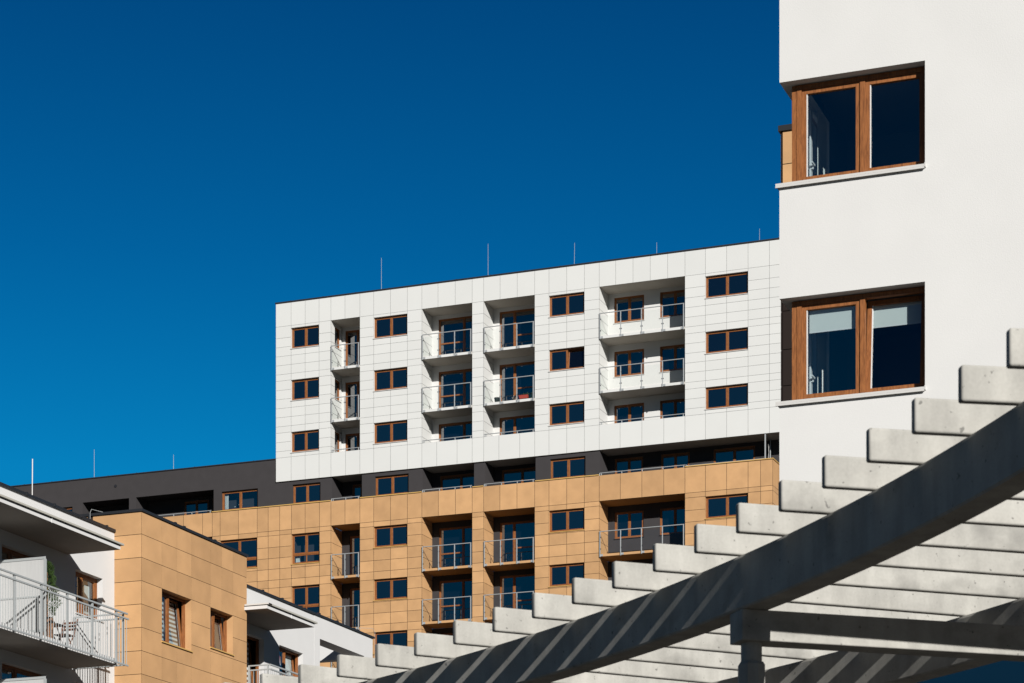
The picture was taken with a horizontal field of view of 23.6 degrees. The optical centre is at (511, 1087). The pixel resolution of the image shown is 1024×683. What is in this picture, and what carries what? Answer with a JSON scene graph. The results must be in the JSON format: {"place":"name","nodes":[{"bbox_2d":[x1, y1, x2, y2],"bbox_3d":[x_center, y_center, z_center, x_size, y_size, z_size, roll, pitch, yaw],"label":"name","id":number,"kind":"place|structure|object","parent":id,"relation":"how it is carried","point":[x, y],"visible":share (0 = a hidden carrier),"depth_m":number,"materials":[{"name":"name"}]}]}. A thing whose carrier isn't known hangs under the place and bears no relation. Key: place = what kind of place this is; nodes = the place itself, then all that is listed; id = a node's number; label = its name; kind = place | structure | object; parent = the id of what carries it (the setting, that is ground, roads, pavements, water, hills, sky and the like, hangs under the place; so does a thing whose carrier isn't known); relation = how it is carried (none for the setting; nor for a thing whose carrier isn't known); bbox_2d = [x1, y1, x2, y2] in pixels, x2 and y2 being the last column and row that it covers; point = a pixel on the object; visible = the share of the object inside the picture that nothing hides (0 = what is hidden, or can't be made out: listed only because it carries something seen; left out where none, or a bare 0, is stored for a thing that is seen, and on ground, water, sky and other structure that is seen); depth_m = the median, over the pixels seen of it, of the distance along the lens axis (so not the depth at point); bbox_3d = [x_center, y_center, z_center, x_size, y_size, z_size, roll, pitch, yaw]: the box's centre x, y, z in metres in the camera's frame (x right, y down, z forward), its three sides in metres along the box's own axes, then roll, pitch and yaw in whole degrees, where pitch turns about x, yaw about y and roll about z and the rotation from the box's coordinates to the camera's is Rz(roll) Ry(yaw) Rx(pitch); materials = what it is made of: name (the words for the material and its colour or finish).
{"place":"outdoors","nodes":[
{"label":"outdoors","id":0,"kind":"place"},
{"bbox_2d":[0,459,374,682],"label":"apartment house","id":1,"kind":"structure","parent":0,"point":[145,596],"depth_m":66.13,"materials":[{"name":"white concrete"}]},
{"bbox_2d":[2,547,30,559],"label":"balcony door","id":2,"kind":"structure","parent":1,"relation":"in","point":[7,554],"depth_m":61.88,"materials":[{"name":"brown wood"}]},
{"bbox_2d":[2,664,40,678],"bbox_3d":[-12.570,-9.395,62.195,0.160,2.450,2.090,0,0,21],"label":"balcony door","id":3,"kind":"structure","parent":1,"relation":"in","point":[8,672],"depth_m":62.05,"materials":[{"name":"brown wood"}]},
{"bbox_2d":[39,561,60,637],"bbox_3d":[-11.724,-12.181,61.787,0.761,2.203,0.769,0,0,21],"label":"potted conifer","id":4,"kind":"object","parent":1,"relation":"on","point":[51,575],"visible":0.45,"depth_m":61.71,"materials":[{"name":"green plant"}]},
{"bbox_2d":[54,623,65,640],"bbox_3d":[-11.617,-11.396,62.184,0.454,0.647,0.422,0,0,21],"label":"balcony table","id":5,"kind":"object","parent":1,"relation":"on","point":[56,625],"visible":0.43,"depth_m":62.13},
{"bbox_2d":[54,619,77,643],"bbox_3d":[-11.409,-11.528,62.587,0.452,0.916,0.566,0,0,21],"label":"folding chair","id":6,"kind":"object","parent":1,"relation":"on","point":[69,630],"visible":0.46,"depth_m":62.69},
{"bbox_2d":[75,572,104,622],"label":"window","id":7,"kind":"structure","parent":1,"relation":"in","point":[83,581],"depth_m":65.44,"materials":[{"name":"brown wood"}]},
{"bbox_2d":[161,592,192,652],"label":"window","id":8,"kind":"structure","parent":1,"relation":"in","point":[170,609],"depth_m":68.29,"materials":[{"name":"brown wood"}]},
{"bbox_2d":[177,606,234,655],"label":"window","id":9,"kind":"structure","parent":1,"relation":"in","point":[215,622],"depth_m":70.64,"materials":[{"name":"brown wood"}]},
{"bbox_2d":[219,632,258,682],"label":"balcony door","id":10,"kind":"structure","parent":1,"relation":"in","point":[249,662],"depth_m":74.50,"materials":[{"name":"brown wood"}]},
{"bbox_2d":[251,644,297,682],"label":"window","id":11,"kind":"structure","parent":1,"relation":"in","point":[285,657],"depth_m":76.26,"materials":[{"name":"brown wood"}]},
{"bbox_2d":[0,0,791,628],"label":"sky","id":12,"kind":"structure","parent":0,"point":[173,173],"materials":[{"name":"blue"}]},
{"bbox_2d":[12,229,780,667],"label":"apartment building","id":13,"kind":"structure","parent":0,"point":[428,475],"depth_m":135.24,"materials":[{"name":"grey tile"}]},
{"bbox_2d":[184,500,208,514],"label":"balcony door","id":14,"kind":"structure","parent":13,"relation":"in","point":[202,505],"depth_m":142.69,"materials":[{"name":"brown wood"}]},
{"bbox_2d":[221,538,257,568],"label":"window","id":15,"kind":"structure","parent":13,"relation":"in","point":[248,546],"depth_m":140.03,"materials":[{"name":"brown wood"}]},
{"bbox_2d":[222,489,257,509],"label":"window","id":16,"kind":"structure","parent":13,"relation":"in","point":[241,499],"depth_m":140.68,"materials":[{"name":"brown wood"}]},
{"bbox_2d":[290,325,319,348],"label":"window","id":17,"kind":"structure","parent":13,"relation":"in","point":[303,337],"depth_m":138.67,"materials":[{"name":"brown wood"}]},
{"bbox_2d":[290,378,319,400],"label":"window","id":18,"kind":"structure","parent":13,"relation":"in","point":[303,389],"depth_m":138.67,"materials":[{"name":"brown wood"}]},
{"bbox_2d":[291,430,318,452],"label":"window","id":19,"kind":"structure","parent":13,"relation":"in","point":[304,441],"depth_m":138.67,"materials":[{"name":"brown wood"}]},
{"bbox_2d":[291,532,319,564],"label":"window","id":20,"kind":"structure","parent":13,"relation":"in","point":[305,547],"depth_m":139.14,"materials":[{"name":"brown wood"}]},
{"bbox_2d":[292,585,319,612],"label":"window","id":21,"kind":"structure","parent":13,"relation":"in","point":[308,596],"depth_m":138.63,"materials":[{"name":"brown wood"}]},
{"bbox_2d":[293,483,319,503],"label":"window","id":22,"kind":"structure","parent":13,"relation":"in","point":[302,493],"depth_m":138.74,"materials":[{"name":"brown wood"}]},
{"bbox_2d":[335,432,338,451],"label":"side window","id":23,"kind":"structure","parent":13,"relation":"in","point":[336,434],"depth_m":138.97,"materials":[{"name":"brown wood"}]},
{"bbox_2d":[335,328,341,350],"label":"side window","id":24,"kind":"structure","parent":13,"relation":"in","point":[336,330],"depth_m":139.01,"materials":[{"name":"brown wood"}]},
{"bbox_2d":[335,380,341,402],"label":"side window","id":25,"kind":"structure","parent":13,"relation":"in","point":[336,382],"depth_m":139.01,"materials":[{"name":"brown wood"}]},
{"bbox_2d":[346,330,359,365],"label":"balcony door","id":26,"kind":"structure","parent":13,"relation":"in","point":[353,336],"depth_m":139.18,"materials":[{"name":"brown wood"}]},
{"bbox_2d":[346,381,359,417],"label":"balcony door","id":27,"kind":"structure","parent":13,"relation":"in","point":[352,388],"depth_m":139.18,"materials":[{"name":"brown wood"}]},
{"bbox_2d":[346,433,359,450],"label":"balcony door","id":28,"kind":"structure","parent":13,"relation":"in","point":[352,440],"depth_m":139.14,"materials":[{"name":"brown wood"}]},
{"bbox_2d":[350,536,359,574],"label":"balcony door","id":29,"kind":"structure","parent":13,"relation":"in","point":[354,540],"depth_m":139.14,"materials":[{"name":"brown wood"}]},
{"bbox_2d":[350,588,359,626],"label":"balcony door","id":30,"kind":"structure","parent":13,"relation":"in","point":[354,592],"depth_m":139.14,"materials":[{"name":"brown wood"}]},
{"bbox_2d":[353,484,361,498],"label":"balcony door","id":31,"kind":"structure","parent":13,"relation":"in","point":[357,489],"depth_m":139.01,"materials":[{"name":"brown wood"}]},
{"bbox_2d":[373,630,406,653],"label":"window","id":32,"kind":"structure","parent":13,"relation":"in","point":[399,638],"depth_m":136.75,"materials":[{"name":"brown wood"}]},
{"bbox_2d":[373,314,407,338],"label":"window","id":33,"kind":"structure","parent":13,"relation":"in","point":[392,326],"depth_m":136.75,"materials":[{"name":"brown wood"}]},
{"bbox_2d":[373,367,407,391],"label":"window","id":34,"kind":"structure","parent":13,"relation":"in","point":[390,379],"depth_m":136.75,"materials":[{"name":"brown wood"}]},
{"bbox_2d":[373,420,407,444],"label":"window","id":35,"kind":"structure","parent":13,"relation":"in","point":[388,432],"depth_m":136.75,"materials":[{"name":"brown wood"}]},
{"bbox_2d":[374,577,407,600],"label":"window","id":36,"kind":"structure","parent":13,"relation":"in","point":[396,588],"depth_m":136.75,"materials":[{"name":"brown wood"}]},
{"bbox_2d":[375,524,407,547],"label":"window","id":37,"kind":"structure","parent":13,"relation":"in","point":[396,535],"depth_m":136.75,"materials":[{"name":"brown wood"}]},
{"bbox_2d":[376,474,408,495],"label":"window","id":38,"kind":"structure","parent":13,"relation":"in","point":[394,484],"depth_m":136.82,"materials":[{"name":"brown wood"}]},
{"bbox_2d":[439,316,471,354],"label":"balcony door","id":39,"kind":"structure","parent":13,"relation":"in","point":[459,323],"depth_m":136.89,"materials":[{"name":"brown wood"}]},
{"bbox_2d":[439,368,471,407],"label":"balcony door","id":40,"kind":"structure","parent":13,"relation":"in","point":[464,375],"depth_m":136.89,"materials":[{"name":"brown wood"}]},
{"bbox_2d":[439,421,471,440],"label":"balcony door","id":41,"kind":"structure","parent":13,"relation":"in","point":[449,430],"depth_m":136.89,"materials":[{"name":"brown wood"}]},
{"bbox_2d":[439,526,471,567],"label":"balcony door","id":42,"kind":"structure","parent":13,"relation":"in","point":[454,535],"depth_m":136.89,"materials":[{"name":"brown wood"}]},
{"bbox_2d":[439,579,471,620],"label":"balcony door","id":43,"kind":"structure","parent":13,"relation":"in","point":[453,588],"depth_m":136.89,"materials":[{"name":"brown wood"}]},
{"bbox_2d":[440,473,473,490],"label":"balcony door","id":44,"kind":"structure","parent":13,"relation":"in","point":[462,479],"depth_m":136.79,"materials":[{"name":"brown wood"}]},
{"bbox_2d":[500,308,534,347],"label":"balcony door","id":45,"kind":"structure","parent":13,"relation":"in","point":[508,334],"depth_m":135.56,"materials":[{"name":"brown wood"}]},
{"bbox_2d":[500,361,534,400],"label":"balcony door","id":46,"kind":"structure","parent":13,"relation":"in","point":[508,388],"depth_m":135.56,"materials":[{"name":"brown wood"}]},
{"bbox_2d":[500,414,534,434],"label":"balcony door","id":47,"kind":"structure","parent":13,"relation":"in","point":[525,422],"depth_m":135.52,"materials":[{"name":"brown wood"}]},
{"bbox_2d":[500,520,534,561],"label":"balcony door","id":48,"kind":"structure","parent":13,"relation":"in","point":[521,529],"depth_m":135.56,"materials":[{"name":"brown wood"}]},
{"bbox_2d":[500,574,534,609],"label":"balcony door","id":49,"kind":"structure","parent":13,"relation":"in","point":[526,582],"depth_m":135.52,"materials":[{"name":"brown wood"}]},
{"bbox_2d":[502,467,535,484],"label":"balcony door","id":50,"kind":"structure","parent":13,"relation":"in","point":[524,473],"depth_m":135.46,"materials":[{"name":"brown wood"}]},
{"bbox_2d":[519,392,532,398],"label":"planter box","id":51,"kind":"object","parent":13,"relation":"on","point":[526,396],"visible":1,"depth_m":133.99,"materials":[{"name":"red plastic"}]},
{"bbox_2d":[548,292,584,317],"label":"window","id":52,"kind":"structure","parent":13,"relation":"in","point":[569,304],"depth_m":132.97,"materials":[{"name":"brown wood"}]},
{"bbox_2d":[548,347,584,371],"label":"window","id":53,"kind":"structure","parent":13,"relation":"in","point":[560,360],"depth_m":133.03,"materials":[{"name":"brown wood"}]},
{"bbox_2d":[548,508,584,532],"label":"window","id":54,"kind":"structure","parent":13,"relation":"in","point":[573,519],"depth_m":132.97,"materials":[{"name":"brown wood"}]},
{"bbox_2d":[550,563,583,586],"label":"window","id":55,"kind":"structure","parent":13,"relation":"in","point":[560,575],"depth_m":133.06,"materials":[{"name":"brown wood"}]},
{"bbox_2d":[550,401,584,425],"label":"window","id":56,"kind":"structure","parent":13,"relation":"in","point":[565,413],"depth_m":132.97,"materials":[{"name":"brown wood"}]},
{"bbox_2d":[551,457,584,478],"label":"window","id":57,"kind":"structure","parent":13,"relation":"in","point":[566,467],"depth_m":133.06,"materials":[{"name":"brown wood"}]},
{"bbox_2d":[613,295,643,323],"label":"window","id":58,"kind":"structure","parent":13,"relation":"in","point":[630,302],"depth_m":133.13,"materials":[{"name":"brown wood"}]},
{"bbox_2d":[613,349,644,377],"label":"window","id":59,"kind":"structure","parent":13,"relation":"in","point":[630,356],"depth_m":133.13,"materials":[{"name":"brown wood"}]},
{"bbox_2d":[614,403,643,422],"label":"window","id":60,"kind":"structure","parent":13,"relation":"in","point":[629,411],"depth_m":133.13,"materials":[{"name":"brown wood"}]},
{"bbox_2d":[615,457,642,473],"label":"balcony door","id":61,"kind":"structure","parent":13,"relation":"in","point":[636,462],"depth_m":133.10,"materials":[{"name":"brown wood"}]},
{"bbox_2d":[614,510,643,539],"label":"window","id":62,"kind":"structure","parent":13,"relation":"in","point":[633,519],"depth_m":133.13,"materials":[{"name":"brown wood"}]},
{"bbox_2d":[659,290,684,318],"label":"window","id":63,"kind":"structure","parent":13,"relation":"in","point":[671,297],"depth_m":132.29,"materials":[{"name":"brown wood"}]},
{"bbox_2d":[659,344,684,372],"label":"window","id":64,"kind":"structure","parent":13,"relation":"in","point":[673,351],"depth_m":132.25,"materials":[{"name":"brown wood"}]},
{"bbox_2d":[659,507,684,535],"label":"window","id":65,"kind":"structure","parent":13,"relation":"in","point":[668,516],"depth_m":132.29,"materials":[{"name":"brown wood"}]},
{"bbox_2d":[660,398,684,418],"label":"window","id":66,"kind":"structure","parent":13,"relation":"in","point":[676,406],"depth_m":132.29,"materials":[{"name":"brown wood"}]},
{"bbox_2d":[661,452,689,468],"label":"balcony door","id":67,"kind":"structure","parent":13,"relation":"in","point":[675,459],"depth_m":132.13,"materials":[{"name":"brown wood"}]},
{"bbox_2d":[705,493,747,519],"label":"window","id":68,"kind":"structure","parent":13,"relation":"in","point":[716,506],"depth_m":129.79,"materials":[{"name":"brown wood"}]},
{"bbox_2d":[705,272,748,298],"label":"window","id":69,"kind":"structure","parent":13,"relation":"in","point":[737,283],"depth_m":129.70,"materials":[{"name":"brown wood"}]},
{"bbox_2d":[705,384,748,409],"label":"window","id":70,"kind":"structure","parent":13,"relation":"in","point":[732,395],"depth_m":129.70,"materials":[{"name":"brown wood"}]},
{"bbox_2d":[706,328,748,353],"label":"window","id":71,"kind":"structure","parent":13,"relation":"in","point":[735,339],"depth_m":129.70,"materials":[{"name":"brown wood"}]},
{"bbox_2d":[714,446,754,462],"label":"window","id":72,"kind":"structure","parent":13,"relation":"in","point":[748,452],"depth_m":130.94,"materials":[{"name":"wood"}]},
{"bbox_2d":[224,328,1023,682],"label":"concrete pergola","id":73,"kind":"object","parent":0,"point":[894,556],"visible":1,"depth_m":16.55,"materials":[{"name":"grey concrete"}]},
{"bbox_2d":[778,124,791,400],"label":"panelled wing","id":74,"kind":"structure","parent":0,"point":[785,131],"depth_m":61.69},
{"bbox_2d":[775,0,1023,682],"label":"corner building","id":75,"kind":"structure","parent":0,"point":[901,241],"depth_m":32.99,"materials":[{"name":"white paint"}]},
{"bbox_2d":[775,66,925,189],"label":"corner window","id":76,"kind":"structure","parent":75,"relation":"in","point":[877,121],"depth_m":34.32,"materials":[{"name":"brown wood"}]},
{"bbox_2d":[775,286,925,406],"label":"corner window","id":77,"kind":"structure","parent":75,"relation":"in","point":[877,339],"depth_m":33.49,"materials":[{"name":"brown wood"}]}
]}

